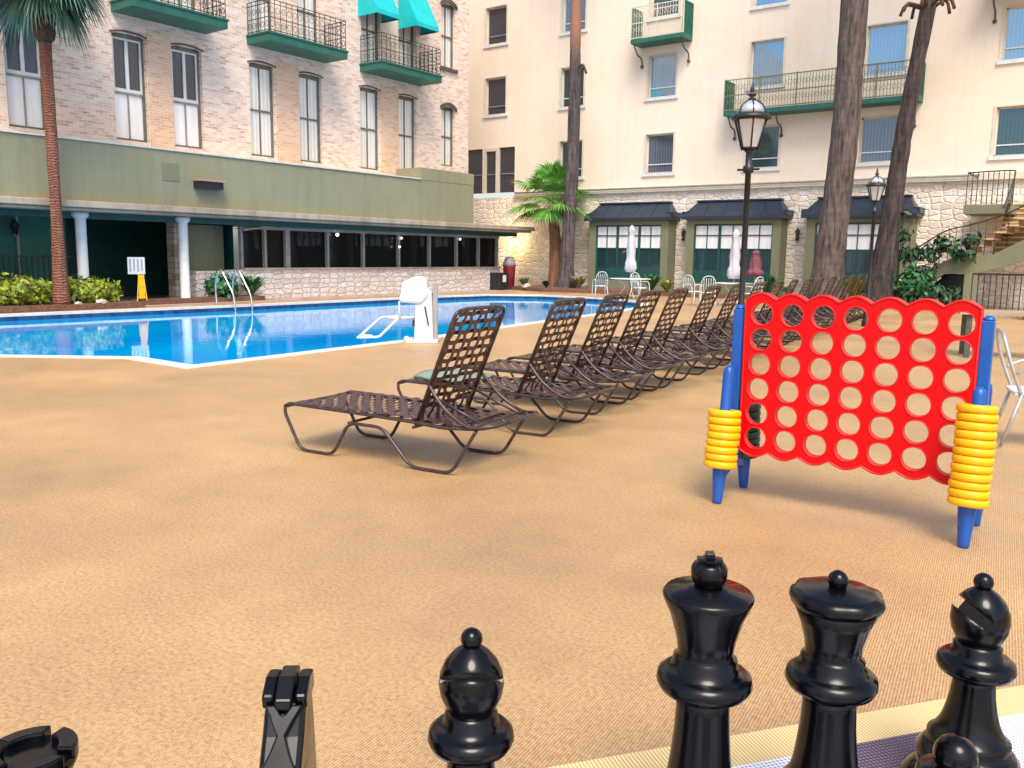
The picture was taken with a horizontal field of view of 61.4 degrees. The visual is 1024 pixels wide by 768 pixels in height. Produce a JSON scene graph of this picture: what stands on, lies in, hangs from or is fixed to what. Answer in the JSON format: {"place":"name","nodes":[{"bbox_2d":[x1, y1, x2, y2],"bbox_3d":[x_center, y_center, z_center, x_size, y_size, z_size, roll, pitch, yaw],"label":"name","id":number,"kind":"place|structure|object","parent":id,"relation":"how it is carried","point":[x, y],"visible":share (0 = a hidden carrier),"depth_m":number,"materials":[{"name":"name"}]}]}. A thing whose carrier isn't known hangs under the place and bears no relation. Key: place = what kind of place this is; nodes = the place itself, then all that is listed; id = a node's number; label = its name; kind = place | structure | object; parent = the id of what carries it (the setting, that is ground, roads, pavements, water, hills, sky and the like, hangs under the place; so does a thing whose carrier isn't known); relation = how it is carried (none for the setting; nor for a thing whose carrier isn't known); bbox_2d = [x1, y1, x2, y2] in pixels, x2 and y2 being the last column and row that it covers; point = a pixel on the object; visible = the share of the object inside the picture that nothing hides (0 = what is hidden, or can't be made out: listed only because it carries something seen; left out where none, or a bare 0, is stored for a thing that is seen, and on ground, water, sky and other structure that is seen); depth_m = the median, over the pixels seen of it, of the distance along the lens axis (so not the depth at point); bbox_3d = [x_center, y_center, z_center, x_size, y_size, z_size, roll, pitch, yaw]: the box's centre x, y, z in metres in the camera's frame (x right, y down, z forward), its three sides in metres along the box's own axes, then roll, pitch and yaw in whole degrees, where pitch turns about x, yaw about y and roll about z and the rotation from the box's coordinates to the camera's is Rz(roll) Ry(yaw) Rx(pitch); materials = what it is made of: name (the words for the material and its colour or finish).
{"place":"outdoors","nodes":[
{"label":"outdoors","id":0,"kind":"place"},
{"bbox_2d":[77,290,516,305],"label":"terrace paving","id":1,"kind":"structure","parent":0,"point":[128,298],"depth_m":28.42,"materials":[{"name":"beige concrete"}]},
{"bbox_2d":[0,255,70,301],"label":"iron fence","id":2,"kind":"object","parent":1,"relation":"on","point":[26,256],"visible":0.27,"depth_m":22.45,"materials":[{"name":"black metal"}]},
{"bbox_2d":[0,295,264,312],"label":"planting bed","id":3,"kind":"object","parent":1,"relation":"on","point":[112,304],"visible":0.84,"depth_m":22.41,"materials":[{"name":"brown soil"}]},
{"bbox_2d":[0,272,51,305],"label":"shrub","id":4,"kind":"object","parent":3,"relation":"on","point":[21,290],"visible":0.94,"depth_m":20.81,"materials":[{"name":"green plant"}]},
{"bbox_2d":[0,0,115,304],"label":"fan palm","id":5,"kind":"object","parent":3,"relation":"on","point":[42,19],"visible":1,"depth_m":20.72,"materials":[{"name":"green plant"}]},
{"bbox_2d":[48,274,123,302],"bbox_3d":[-11.062,-2.421,22.399,1.467,0.869,2.061,7,10,36],"label":"shrub","id":6,"kind":"object","parent":3,"relation":"on","point":[92,290],"visible":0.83,"depth_m":22.15,"materials":[{"name":"green plant"}]},
{"bbox_2d":[127,257,146,300],"bbox_3d":[-10.334,-2.840,23.825,0.472,1.312,0.351,-3,9,-23],"label":"notice stand","id":7,"kind":"object","parent":3,"relation":"on","point":[136,265],"visible":0.9,"depth_m":23.75,"materials":[{"name":"yellow plastic"}]},
{"bbox_2d":[203,271,239,298],"bbox_3d":[-8.739,-2.948,26.083,0.996,1.004,1.160,7,10,36],"label":"shrub","id":8,"kind":"object","parent":3,"relation":"on","point":[223,289],"visible":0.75,"depth_m":25.85,"materials":[{"name":"green plant"}]},
{"bbox_2d":[238,275,268,295],"bbox_3d":[-8.116,-3.047,26.846,1.309,0.679,1.195,-1,9,-15],"label":"leafy plant","id":9,"kind":"object","parent":3,"relation":"on","point":[254,285],"visible":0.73,"depth_m":26.66,"materials":[{"name":"green plant"}]},
{"bbox_2d":[0,129,534,303],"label":"poolside restaurant","id":10,"kind":"structure","parent":1,"relation":"on","point":[173,217],"depth_m":27.54,"materials":[{"name":"green paint"}]},
{"bbox_2d":[65,229,94,278],"bbox_3d":[-13.492,-3.727,26.781,0.170,2.100,1.100,7,10,36],"label":"door","id":11,"kind":"structure","parent":10,"relation":"in","point":[70,233],"depth_m":26.70,"materials":[{"name":"green paint"}]},
{"bbox_2d":[0,0,468,174],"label":"brick hotel wing","id":12,"kind":"structure","parent":10,"relation":"on","point":[378,86],"depth_m":27.80,"materials":[{"name":"beige brick"}]},
{"bbox_2d":[3,20,44,129],"bbox_3d":[-12.458,-8.043,22.022,0.260,2.970,1.120,7,10,36],"label":"window","id":13,"kind":"structure","parent":12,"relation":"in","point":[23,72],"depth_m":22.13,"materials":[{"name":"white glass"}]},
{"bbox_2d":[109,29,146,142],"bbox_3d":[-10.778,-8.357,24.277,0.260,2.970,1.120,7,10,36],"label":"window","id":14,"kind":"structure","parent":12,"relation":"in","point":[127,50],"depth_m":24.36,"materials":[{"name":"white glass"}]},
{"bbox_2d":[171,43,202,148],"bbox_3d":[-9.709,-8.557,25.712,0.260,2.970,1.120,7,10,36],"label":"window","id":15,"kind":"structure","parent":12,"relation":"in","point":[185,61],"depth_m":25.81,"materials":[{"name":"white glass"}]},
{"bbox_2d":[249,0,270,33],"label":"window","id":16,"kind":"structure","parent":12,"relation":"in","point":[260,9],"depth_m":27.57,"materials":[{"name":"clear glass"}]},
{"bbox_2d":[247,60,275,157],"bbox_3d":[-8.107,-8.857,27.864,0.260,2.970,1.120,7,10,36],"label":"window","id":17,"kind":"structure","parent":12,"relation":"in","point":[260,76],"depth_m":27.97,"materials":[{"name":"white glass"}]},
{"bbox_2d":[297,0,316,42],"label":"window","id":18,"kind":"structure","parent":12,"relation":"in","point":[307,4],"depth_m":29.07,"materials":[{"name":"white glass"}]},
{"bbox_2d":[299,71,322,163],"bbox_3d":[-6.925,-9.078,29.450,0.260,2.970,1.120,7,10,36],"label":"window","id":19,"kind":"structure","parent":12,"relation":"in","point":[309,107],"depth_m":29.57,"materials":[{"name":"white glass"}]},
{"bbox_2d":[361,12,376,62],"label":"window","id":20,"kind":"structure","parent":12,"relation":"in","point":[369,21],"depth_m":31.37,"materials":[{"name":"clear glass"}]},
{"bbox_2d":[359,85,380,169],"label":"window","id":21,"kind":"structure","parent":12,"relation":"in","point":[368,97],"depth_m":31.79,"materials":[{"name":"white glass"}]},
{"bbox_2d":[398,26,412,67],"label":"window","id":22,"kind":"structure","parent":12,"relation":"in","point":[407,33],"depth_m":32.95,"materials":[{"name":"clear glass"}]},
{"bbox_2d":[398,94,417,168],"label":"window","id":23,"kind":"structure","parent":12,"relation":"in","point":[406,104],"depth_m":33.37,"materials":[{"name":"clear glass"}]},
{"bbox_2d":[440,102,456,166],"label":"window","id":24,"kind":"structure","parent":12,"relation":"in","point":[446,113],"depth_m":35.23,"materials":[{"name":"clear glass"}]},
{"bbox_2d":[440,0,457,68],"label":"window","id":25,"kind":"structure","parent":12,"relation":"in","point":[446,10],"depth_m":34.66,"materials":[{"name":"clear glass"}]},
{"bbox_2d":[490,272,507,289],"bbox_3d":[-0.584,-4.441,37.298,0.605,0.750,0.550,7,10,36],"label":"waste bin","id":26,"kind":"object","parent":1,"relation":"on","point":[498,280],"visible":0.98,"depth_m":37.09,"materials":[{"name":"black metal"}]},
{"bbox_2d":[0,298,633,364],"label":"pool water","id":27,"kind":"structure","parent":0,"point":[197,338],"depth_m":18.23,"materials":[{"name":"blue liquid"}]},
{"bbox_2d":[0,290,1023,767],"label":"pool deck","id":28,"kind":"structure","parent":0,"point":[190,558],"depth_m":4.50,"materials":[{"name":"beige concrete"}]},
{"bbox_2d":[214,268,252,311],"bbox_3d":[-7.771,-2.410,24.146,0.959,1.629,0.616,7,10,36],"label":"pool ladder","id":29,"kind":"object","parent":28,"relation":"on","point":[229,286],"visible":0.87,"depth_m":24.14,"materials":[{"name":"metal"}]},
{"bbox_2d":[0,296,638,321],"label":"pool basin","id":30,"kind":"object","parent":28,"relation":"in","point":[44,317],"visible":0.12,"depth_m":24.29,"materials":[{"name":"blue tile"}]},
{"bbox_2d":[0,294,648,368],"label":"pool coping","id":31,"kind":"object","parent":28,"relation":"on","point":[163,362],"visible":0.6,"depth_m":19.72,"materials":[{"name":"white concrete"}]},
{"bbox_2d":[356,276,439,342],"bbox_3d":[-1.946,-1.285,14.758,1.382,1.129,0.512,1,8,0],"label":"pool lift","id":32,"kind":"object","parent":28,"relation":"on","point":[419,294],"visible":1,"depth_m":14.64,"materials":[{"name":"white paint"}]},
{"bbox_2d":[283,305,538,473],"bbox_3d":[-0.739,-0.032,6.414,1.917,1.148,0.774,6,10,29],"label":"sun lounger","id":33,"kind":"object","parent":28,"relation":"on","point":[443,413],"visible":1,"depth_m":6.26,"materials":[{"name":"brown plastic"}]},
{"bbox_2d":[397,297,614,436],"bbox_3d":[-0.035,-0.212,7.684,1.917,1.148,0.773,5,10,28],"label":"sun lounger","id":34,"kind":"object","parent":28,"relation":"on","point":[555,393],"visible":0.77,"depth_m":7.47,"materials":[{"name":"brown plastic"}]},
{"bbox_2d":[413,369,494,381],"bbox_3d":[-0.528,-0.096,7.946,0.559,0.092,0.535,5,10,28],"label":"towel","id":35,"kind":"object","parent":34,"relation":"on","point":[426,374],"visible":0.34,"depth_m":7.84,"materials":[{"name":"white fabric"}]},
{"bbox_2d":[503,256,515,289],"bbox_3d":[-0.121,-4.873,37.866,0.600,1.450,0.600,7,10,36],"label":"towel bin","id":36,"kind":"object","parent":28,"relation":"on","point":[509,265],"visible":0.94,"depth_m":37.64,"materials":[{"name":"red plastic"}]},
{"bbox_2d":[462,293,654,414],"bbox_3d":[0.478,-0.355,8.693,1.917,1.148,0.773,5,10,28],"label":"sun lounger","id":37,"kind":"object","parent":28,"relation":"on","point":[507,367],"visible":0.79,"depth_m":8.54,"materials":[{"name":"brown plastic"}]},
{"bbox_2d":[506,290,684,399],"bbox_3d":[0.948,-0.481,9.576,1.917,1.148,0.773,5,10,27],"label":"sun lounger","id":38,"kind":"object","parent":28,"relation":"on","point":[607,363],"visible":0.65,"depth_m":9.39,"materials":[{"name":"brown plastic"}]},
{"bbox_2d":[548,288,710,387],"bbox_3d":[1.428,-0.601,10.424,1.917,1.148,0.773,5,10,27],"label":"sun lounger","id":39,"kind":"object","parent":28,"relation":"on","point":[673,356],"visible":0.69,"depth_m":10.25,"materials":[{"name":"brown plastic"}]},
{"bbox_2d":[624,225,636,294],"bbox_3d":[4.308,-4.425,31.305,0.496,2.620,0.459,7,10,36],"label":"folded umbrella","id":40,"kind":"object","parent":28,"relation":"on","point":[630,264],"visible":1,"depth_m":31.15,"materials":[{"name":"white fabric"}]},
{"bbox_2d":[592,285,731,374],"bbox_3d":[2.097,-0.765,11.583,1.917,1.148,0.773,5,10,28],"label":"sun lounger","id":41,"kind":"object","parent":28,"relation":"on","point":[701,344],"visible":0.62,"depth_m":11.39,"materials":[{"name":"brown plastic"}]},
{"bbox_2d":[512,285,846,299],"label":"planting soil","id":42,"kind":"structure","parent":28,"relation":"on","point":[587,289],"depth_m":35.20,"materials":[{"name":"brown soil"}]},
{"bbox_2d":[500,159,592,286],"bbox_3d":[1.526,-6.986,37.635,4.153,5.575,3.920,0,9,-2],"label":"young fan palm","id":43,"kind":"object","parent":42,"relation":"on","point":[552,176],"visible":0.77,"depth_m":37.33,"materials":[{"name":"green plant"}]},
{"bbox_2d":[555,0,586,287],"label":"tall palm","id":44,"kind":"object","parent":42,"relation":"on","point":[566,266],"visible":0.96,"depth_m":35.74,"materials":[{"name":"brown plant"}]},
{"bbox_2d":[624,283,762,365],"bbox_3d":[2.663,-0.906,12.574,1.917,1.148,0.773,5,10,27],"label":"sun lounger","id":45,"kind":"object","parent":28,"relation":"on","point":[701,336],"visible":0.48,"depth_m":12.37,"materials":[{"name":"brown plastic"}]},
{"bbox_2d":[655,282,770,356],"bbox_3d":[3.290,-1.047,13.579,1.917,1.148,0.773,6,10,30],"label":"sun lounger","id":46,"kind":"object","parent":28,"relation":"on","point":[729,331],"visible":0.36,"depth_m":13.41,"materials":[{"name":"brown plastic"}]},
{"bbox_2d":[726,229,739,297],"bbox_3d":[7.077,-3.703,27.461,0.496,2.400,0.459,7,10,36],"label":"folded umbrella","id":47,"kind":"object","parent":28,"relation":"on","point":[733,271],"visible":0.95,"depth_m":27.30,"materials":[{"name":"white fabric"}]},
{"bbox_2d":[679,280,790,346],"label":"sun lounger","id":48,"kind":"object","parent":28,"relation":"on","point":[760,314],"visible":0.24,"depth_m":14.45,"materials":[{"name":"brown plastic"}]},
{"bbox_2d":[468,0,1023,307],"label":"cream hotel block","id":49,"kind":"structure","parent":28,"relation":"on","point":[665,86],"depth_m":34.00,"materials":[{"name":"paint"}]},
{"bbox_2d":[468,147,514,193],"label":"window","id":50,"kind":"structure","parent":49,"relation":"in","point":[492,169],"depth_m":41.14,"materials":[{"name":"grey glass"}]},
{"bbox_2d":[482,75,507,118],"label":"window","id":51,"kind":"structure","parent":49,"relation":"in","point":[497,87],"depth_m":40.64,"materials":[{"name":"grey glass"}]},
{"bbox_2d":[483,3,508,48],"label":"window","id":52,"kind":"structure","parent":49,"relation":"in","point":[497,17],"depth_m":40.17,"materials":[{"name":"grey glass"}]},
{"bbox_2d":[558,139,583,179],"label":"window","id":53,"kind":"structure","parent":49,"relation":"in","point":[581,143],"depth_m":38.42,"materials":[{"name":"grey glass"}]},
{"bbox_2d":[557,64,585,110],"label":"window","id":54,"kind":"structure","parent":49,"relation":"in","point":[565,71],"depth_m":38.28,"materials":[{"name":"grey glass"}]},
{"bbox_2d":[559,0,587,35],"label":"window","id":55,"kind":"structure","parent":49,"relation":"in","point":[584,3],"depth_m":37.82,"materials":[{"name":"glass"}]},
{"bbox_2d":[641,131,675,176],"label":"window","id":56,"kind":"structure","parent":49,"relation":"in","point":[661,147],"depth_m":36.03,"materials":[{"name":"grey glass"}]},
{"bbox_2d":[644,51,678,101],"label":"window","id":57,"kind":"structure","parent":49,"relation":"in","point":[664,68],"depth_m":35.57,"materials":[{"name":"blue glass"}]},
{"bbox_2d":[647,0,681,20],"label":"window","id":58,"kind":"structure","parent":49,"relation":"in","point":[676,3],"depth_m":35.17,"materials":[{"name":"white paint"}]},
{"bbox_2d":[741,123,781,171],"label":"window","id":59,"kind":"structure","parent":49,"relation":"in","point":[767,157],"depth_m":33.32,"materials":[{"name":"glass"}]},
{"bbox_2d":[745,36,786,90],"bbox_3d":[9.733,-12.191,32.913,1.540,1.850,0.270,7,10,36],"label":"window","id":60,"kind":"structure","parent":49,"relation":"in","point":[768,57],"depth_m":32.99,"materials":[{"name":"blue glass"}]},
{"bbox_2d":[749,0,789,10],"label":"window","id":61,"kind":"structure","parent":49,"relation":"in","point":[759,4],"depth_m":32.66,"materials":[{"name":"blue glass"}]},
{"bbox_2d":[855,114,897,166],"bbox_3d":[13.144,-8.699,30.860,1.600,1.760,0.270,7,10,36],"label":"window","id":62,"kind":"structure","parent":49,"relation":"in","point":[878,133],"depth_m":31.00,"materials":[{"name":"blue glass"}]},
{"bbox_2d":[863,19,910,78],"bbox_3d":[13.185,-11.770,30.401,1.600,1.850,0.270,7,10,36],"label":"window","id":63,"kind":"structure","parent":49,"relation":"in","point":[890,42],"depth_m":30.44,"materials":[{"name":"blue glass"}]},
{"bbox_2d":[988,104,1023,160],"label":"window","id":64,"kind":"structure","parent":49,"relation":"in","point":[1009,136],"depth_m":28.57,"materials":[{"name":"blue glass"}]},
{"bbox_2d":[996,3,1023,64],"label":"window","id":65,"kind":"structure","parent":49,"relation":"in","point":[1013,50],"depth_m":28.18,"materials":[{"name":"blue glass"}]},
{"bbox_2d":[730,82,771,305],"bbox_3d":[2.703,-1.698,10.021,0.465,3.470,0.465,7,10,36],"label":"lamp post","id":66,"kind":"object","parent":28,"relation":"on","point":[751,117],"visible":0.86,"depth_m":9.80,"materials":[{"name":"black metal"}]},
{"bbox_2d":[701,279,800,345],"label":"sun lounger","id":67,"kind":"object","parent":28,"relation":"on","point":[795,281],"visible":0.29,"depth_m":15.44,"materials":[{"name":"brown plastic"}]},
{"bbox_2d":[746,250,763,291],"bbox_3d":[7.538,-3.269,26.801,0.574,1.750,0.531,7,10,36],"label":"folded umbrella","id":68,"kind":"object","parent":28,"relation":"on","point":[755,265],"visible":0.98,"depth_m":26.61,"materials":[{"name":"red fabric"}]},
{"bbox_2d":[722,278,827,339],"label":"sun lounger","id":69,"kind":"object","parent":28,"relation":"on","point":[802,290],"visible":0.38,"depth_m":16.25,"materials":[{"name":"brown plastic"}]},
{"bbox_2d":[547,685,1023,767],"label":"chess mat","id":70,"kind":"object","parent":28,"relation":"on","point":[886,738],"visible":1,"depth_m":2.69,"materials":[{"name":"plastic"}]},
{"bbox_2d":[0,725,78,767],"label":"chess rook","id":71,"kind":"object","parent":70,"relation":"on","point":[38,747],"visible":1,"depth_m":1.77,"materials":[{"name":"black plastic"}]},
{"bbox_2d":[259,665,316,767],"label":"chess knight","id":72,"kind":"object","parent":70,"relation":"on","point":[288,738],"visible":1,"depth_m":1.80,"materials":[{"name":"black plastic"}]},
{"bbox_2d":[427,627,513,767],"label":"chess bishop","id":73,"kind":"object","parent":70,"relation":"on","point":[471,727],"visible":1,"depth_m":1.88,"materials":[{"name":"black plastic"}]},
{"bbox_2d":[656,550,754,767],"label":"chess king","id":74,"kind":"object","parent":70,"relation":"on","point":[704,678],"visible":1,"depth_m":1.97,"materials":[{"name":"black plastic"}]},
{"bbox_2d":[783,570,885,767],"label":"chess queen","id":75,"kind":"object","parent":70,"relation":"on","point":[831,678],"visible":1,"depth_m":2.03,"materials":[{"name":"black plastic"}]},
{"bbox_2d":[915,733,981,767],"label":"chess pawn","id":76,"kind":"object","parent":70,"relation":"on","point":[952,750],"visible":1,"depth_m":1.93,"materials":[{"name":"black plastic"}]},
{"bbox_2d":[899,572,1020,767],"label":"chess bishop","id":77,"kind":"object","parent":70,"relation":"on","point":[976,664],"visible":0.96,"depth_m":2.28,"materials":[{"name":"black plastic"}]},
{"bbox_2d":[754,277,834,334],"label":"sun lounger","id":78,"kind":"object","parent":28,"relation":"on","point":[817,316],"visible":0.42,"depth_m":17.25,"materials":[{"name":"brown plastic"}]},
{"bbox_2d":[806,0,868,298],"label":"tall palm","id":79,"kind":"object","parent":28,"relation":"on","point":[831,245],"visible":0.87,"depth_m":26.54,"materials":[{"name":"brown plant"}]},
{"bbox_2d":[712,292,995,548],"bbox_3d":[1.971,0.133,5.053,1.454,1.296,0.526,7,10,34],"label":"giant four in row game","id":80,"kind":"object","parent":28,"relation":"on","point":[740,374],"visible":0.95,"depth_m":5.00,"materials":[{"name":"red plastic"}]},
{"bbox_2d":[947,495,989,508],"bbox_3d":[2.410,0.621,4.560,0.202,0.044,0.202,7,4,34],"label":"game ring","id":81,"kind":"object","parent":80,"relation":"on","point":[966,503],"visible":0.77,"depth_m":4.48,"materials":[{"name":"yellow plastic"}]},
{"bbox_2d":[947,486,989,500],"bbox_3d":[2.412,0.576,4.558,0.202,0.044,0.202,7,4,34],"label":"game ring","id":82,"kind":"object","parent":81,"relation":"on","point":[968,494],"visible":0.8,"depth_m":4.48,"materials":[{"name":"yellow plastic"}]},
{"bbox_2d":[948,478,990,491],"bbox_3d":[2.416,0.530,4.560,0.202,0.044,0.202,7,3,34],"label":"game ring","id":83,"kind":"object","parent":82,"relation":"on","point":[970,486],"visible":0.8,"depth_m":4.48,"materials":[{"name":"yellow plastic"}]},
{"bbox_2d":[950,470,992,483],"bbox_3d":[2.420,0.487,4.550,0.202,0.044,0.202,6,4,34],"label":"game ring","id":84,"kind":"object","parent":83,"relation":"on","point":[971,478],"visible":0.81,"depth_m":4.47,"materials":[{"name":"yellow plastic"}]},
{"bbox_2d":[950,461,992,474],"bbox_3d":[2.422,0.442,4.549,0.202,0.044,0.202,6,3,34],"label":"game ring","id":85,"kind":"object","parent":84,"relation":"on","point":[965,468],"visible":0.83,"depth_m":4.47,"materials":[{"name":"yellow plastic"}]},
{"bbox_2d":[952,453,994,466],"bbox_3d":[2.428,0.398,4.546,0.202,0.044,0.202,8,5,34],"label":"game ring","id":86,"kind":"object","parent":85,"relation":"on","point":[974,461],"visible":0.82,"depth_m":4.47,"materials":[{"name":"yellow plastic"}]},
{"bbox_2d":[952,445,995,457],"bbox_3d":[2.432,0.353,4.544,0.202,0.044,0.202,7,4,34],"label":"game ring","id":87,"kind":"object","parent":86,"relation":"on","point":[973,452],"visible":0.84,"depth_m":4.46,"materials":[{"name":"yellow plastic"}]},
{"bbox_2d":[953,436,995,449],"bbox_3d":[2.434,0.309,4.541,0.202,0.044,0.202,7,5,34],"label":"game ring","id":88,"kind":"object","parent":87,"relation":"on","point":[976,444],"visible":0.81,"depth_m":4.46,"materials":[{"name":"yellow plastic"}]},
{"bbox_2d":[954,428,996,440],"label":"game ring","id":89,"kind":"object","parent":88,"relation":"on","point":[975,435],"visible":0.9,"depth_m":4.46,"materials":[{"name":"yellow plastic"}]},
{"bbox_2d":[954,420,997,431],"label":"game ring","id":90,"kind":"object","parent":89,"relation":"on","point":[976,426],"visible":0.85,"depth_m":4.46,"materials":[{"name":"yellow plastic"}]},
{"bbox_2d":[956,411,998,422],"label":"game ring","id":91,"kind":"object","parent":90,"relation":"on","point":[975,417],"visible":0.9,"depth_m":4.45,"materials":[{"name":"yellow plastic"}]},
{"bbox_2d":[956,403,998,414],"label":"game ring","id":92,"kind":"object","parent":91,"relation":"on","point":[977,409],"visible":0.97,"depth_m":4.45,"materials":[{"name":"yellow plastic"}]},
{"bbox_2d":[861,168,886,326],"bbox_3d":[8.092,-3.059,19.418,0.465,3.530,0.465,7,10,36],"label":"lamp post","id":93,"kind":"object","parent":28,"relation":"on","point":[876,185],"visible":0.9,"depth_m":19.27,"materials":[{"name":"black metal"}]},
{"bbox_2d":[864,0,955,301],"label":"tall palm","id":94,"kind":"object","parent":28,"relation":"on","point":[885,258],"visible":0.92,"depth_m":26.55,"materials":[{"name":"brown plant"}]},
{"bbox_2d":[889,262,934,303],"bbox_3d":[12.376,-3.080,26.846,1.466,1.463,0.971,7,10,36],"label":"shrub","id":95,"kind":"object","parent":28,"relation":"on","point":[912,286],"visible":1,"depth_m":26.64,"materials":[{"name":"green plant"}]},
{"bbox_2d":[893,279,960,304],"bbox_3d":[12.717,-2.791,26.793,2.271,0.930,0.958,7,10,36],"label":"shrub","id":96,"kind":"object","parent":28,"relation":"on","point":[937,290],"visible":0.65,"depth_m":26.39,"materials":[{"name":"green plant"}]},
{"bbox_2d":[897,170,1023,304],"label":"outdoor staircase","id":97,"kind":"structure","parent":28,"relation":"on","point":[1008,249],"depth_m":26.64,"materials":[{"name":"beige metal"}]},
{"bbox_2d":[898,206,984,281],"bbox_3d":[12.896,-4.317,26.525,2.852,2.535,0.756,7,10,36],"label":"climbing plant","id":98,"kind":"object","parent":97,"relation":"attached to","point":[928,254],"visible":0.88,"depth_m":26.48,"materials":[{"name":"green plant"}]},
{"bbox_2d":[958,309,1023,357],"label":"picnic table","id":99,"kind":"object","parent":28,"relation":"on","point":[966,329],"visible":0.64,"depth_m":13.54,"materials":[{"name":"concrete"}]},
{"bbox_2d":[970,273,1023,316],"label":"patio railing","id":100,"kind":"object","parent":28,"relation":"on","point":[997,274],"visible":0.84,"depth_m":24.04,"materials":[{"name":"black metal"}]},
{"bbox_2d":[996,328,1023,446],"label":"patio armchair","id":101,"kind":"object","parent":28,"relation":"on","point":[1017,390],"visible":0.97,"depth_m":6.98,"materials":[{"name":"white paint"}]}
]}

